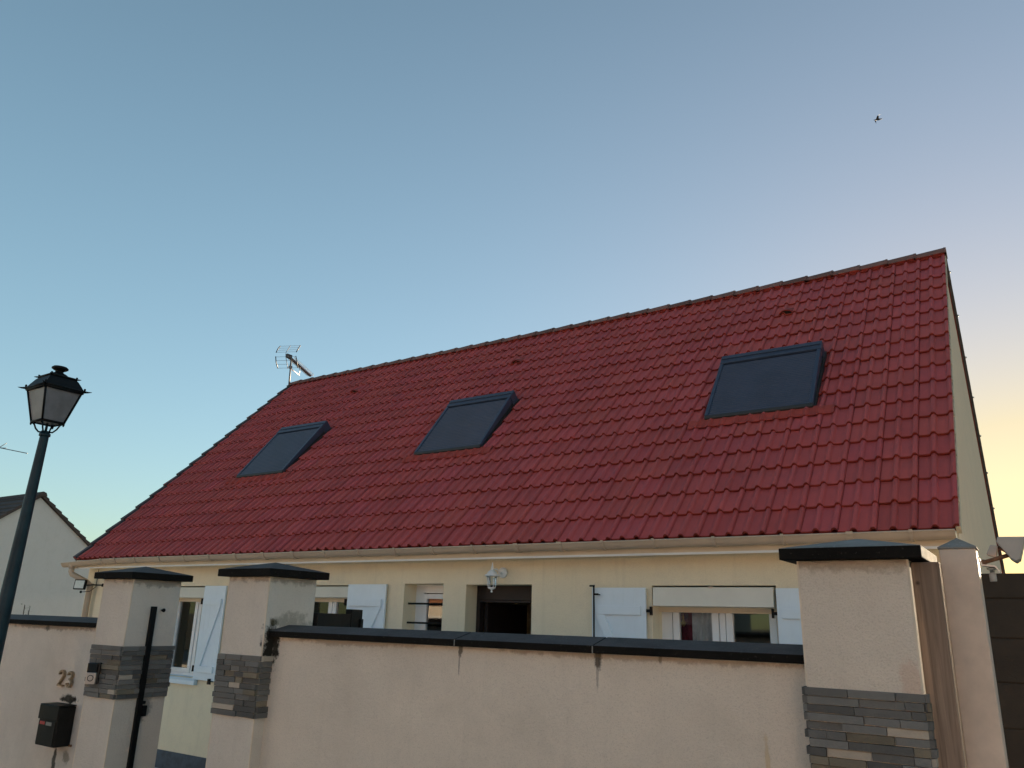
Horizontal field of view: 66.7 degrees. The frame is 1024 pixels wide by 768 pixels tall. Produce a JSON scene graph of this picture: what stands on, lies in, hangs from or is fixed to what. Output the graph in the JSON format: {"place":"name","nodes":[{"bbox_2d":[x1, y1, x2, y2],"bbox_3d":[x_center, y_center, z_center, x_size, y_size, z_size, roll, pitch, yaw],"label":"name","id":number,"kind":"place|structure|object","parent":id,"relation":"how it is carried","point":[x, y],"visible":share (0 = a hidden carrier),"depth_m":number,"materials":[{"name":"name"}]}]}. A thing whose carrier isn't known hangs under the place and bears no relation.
{"place":"outdoors","nodes":[
{"label":"outdoors","id":0,"kind":"place"},
{"bbox_2d":[0,492,89,616],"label":"neighbour house","id":1,"kind":"structure","parent":0,"point":[56,538],"depth_m":28.23,"materials":[{"name":"paint"}]},
{"bbox_2d":[0,443,27,453],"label":"tv antenna","id":2,"kind":"object","parent":1,"relation":"on","point":[11,450],"visible":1,"depth_m":31.18,"materials":[{"name":"metal"}]},
{"bbox_2d":[0,365,91,663],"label":"street lamp","id":3,"kind":"object","parent":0,"point":[53,398],"visible":1,"depth_m":5.95,"materials":[{"name":"black metal"}]},
{"bbox_2d":[0,0,1023,572],"label":"sky","id":4,"kind":"structure","parent":0,"point":[192,191],"materials":[{"name":"blue"}]},
{"bbox_2d":[61,247,1004,767],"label":"house","id":5,"kind":"structure","parent":0,"point":[683,471],"depth_m":9.42,"materials":[{"name":"red tile"}]},
{"bbox_2d":[73,570,103,592],"bbox_3d":[-6.847,3.214,12.684,0.495,0.387,0.179,0,-17,4],"label":"floodlight","id":6,"kind":"object","parent":5,"relation":"attached to","point":[79,584],"visible":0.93,"depth_m":12.61,"materials":[{"name":"white glass"}]},
{"bbox_2d":[169,587,204,684],"bbox_3d":[-4.735,3.646,11.354,1.070,1.319,0.340,-9,-20,32],"label":"window","id":7,"kind":"structure","parent":5,"relation":"in","point":[189,611],"depth_m":11.47,"materials":[{"name":"white plastic"}]},
{"bbox_2d":[275,345,312,384],"bbox_3d":[-4.889,-0.260,17.694,0.505,0.931,1.423,0,-17,7],"label":"tv antenna","id":8,"kind":"object","parent":5,"relation":"attached to","point":[293,361],"visible":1,"depth_m":17.26,"materials":[{"name":"metal"}]},
{"bbox_2d":[314,586,347,613],"bbox_3d":[-2.345,3.195,9.885,0.966,1.201,0.280,-9,-20,32],"label":"window","id":9,"kind":"structure","parent":5,"relation":"in","point":[328,599],"depth_m":9.98,"materials":[{"name":"white plastic"}]},
{"bbox_2d":[407,585,443,630],"bbox_3d":[-0.944,2.918,9.056,0.587,1.136,0.201,-9,-20,32],"label":"window","id":10,"kind":"structure","parent":5,"relation":"in","point":[428,608],"depth_m":9.21,"materials":[{"name":"white plastic"}]},
{"bbox_2d":[485,562,507,592],"bbox_3d":[-0.189,2.093,8.416,0.175,0.318,0.242,-9,-20,32],"label":"wall lantern","id":11,"kind":"object","parent":5,"relation":"attached to","point":[502,572],"depth_m":8.40,"materials":[{"name":"white plastic"}]},
{"bbox_2d":[653,586,778,643],"bbox_3d":[1.902,2.547,7.140,1.305,1.322,0.372,-9,-20,32],"label":"window","id":12,"kind":"structure","parent":5,"relation":"in","point":[688,613],"depth_m":7.29,"materials":[{"name":"white plastic"}]},
{"label":"ground","id":13,"kind":"structure","parent":0,"visible":0},
{"bbox_2d":[0,614,97,767],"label":"garden wall","id":14,"kind":"structure","parent":13,"relation":"on","point":[40,652],"depth_m":6.02,"materials":[{"name":"paint"}]},
{"bbox_2d":[35,702,76,747],"bbox_3d":[-3.326,2.479,5.665,0.263,0.278,0.129,-9,-20,32],"label":"letterbox","id":15,"kind":"object","parent":14,"relation":"attached to","point":[55,725],"visible":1,"depth_m":5.61,"materials":[{"name":"paint"}]},
{"bbox_2d":[35,720,55,745],"bbox_3d":[-3.359,2.511,5.604,0.231,0.158,0.006,-9,-20,32],"label":"door","id":16,"kind":"structure","parent":15,"relation":"in","point":[45,734],"depth_m":5.59,"materials":[{"name":"paint"}]},
{"bbox_2d":[56,670,74,687],"bbox_3d":[-3.342,2.207,5.832,0.193,0.119,0.024,-9,-20,32],"label":"house number","id":17,"kind":"object","parent":14,"relation":"attached to","point":[70,679],"visible":1,"depth_m":5.82,"materials":[{"name":"gold metal"}]},
{"bbox_2d":[72,567,192,767],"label":"gate pillar","id":18,"kind":"structure","parent":13,"relation":"on","point":[130,597],"depth_m":5.52,"materials":[{"name":"paint"}]},
{"bbox_2d":[85,662,101,683],"bbox_3d":[-2.942,2.033,5.469,0.079,0.142,0.052,3,-17,-4],"label":"doorbell","id":19,"kind":"object","parent":18,"relation":"attached to","point":[93,672],"visible":1,"depth_m":5.45,"materials":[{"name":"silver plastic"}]},
{"bbox_2d":[126,606,165,767],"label":"gate stop","id":20,"kind":"object","parent":18,"relation":"attached to","point":[140,709],"visible":1,"depth_m":5.48,"materials":[{"name":"black metal"}]},
{"bbox_2d":[205,562,329,767],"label":"gate pillar","id":21,"kind":"structure","parent":13,"relation":"on","point":[263,600],"depth_m":4.76,"materials":[{"name":"paint"}]},
{"bbox_2d":[312,609,362,627],"bbox_3d":[-1.258,2.606,5.330,0.064,2.050,1.119,0,-17,5],"label":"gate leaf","id":22,"kind":"object","parent":21,"relation":"attached to","point":[351,618],"visible":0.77,"depth_m":5.56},
{"bbox_2d":[259,625,810,767],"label":"garden wall","id":23,"kind":"structure","parent":13,"relation":"on","point":[346,697],"depth_m":3.71,"materials":[{"name":"paint"}]},
{"bbox_2d":[779,539,938,767],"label":"gate pillar","id":24,"kind":"structure","parent":13,"relation":"on","point":[866,700],"depth_m":2.91,"materials":[{"name":"paint"}]},
{"bbox_2d":[910,562,966,767],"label":"wooden board","id":25,"kind":"object","parent":13,"relation":"on","point":[936,649],"visible":0.8,"depth_m":2.82,"materials":[{"name":"brown wood"}]},
{"bbox_2d":[937,538,1008,767],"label":"square post","id":26,"kind":"object","parent":13,"relation":"on","point":[980,709],"visible":1,"depth_m":2.81,"materials":[{"name":"concrete"}]},
{"bbox_2d":[978,536,1023,581],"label":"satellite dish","id":27,"kind":"object","parent":26,"relation":"attached to","point":[1012,548],"visible":1,"depth_m":2.87,"materials":[{"name":"metal"}]},
{"bbox_2d":[981,573,1023,767],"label":"block wall","id":28,"kind":"structure","parent":13,"relation":"on","point":[1004,598],"depth_m":4.05,"materials":[{"name":"grey concrete"}]}
]}

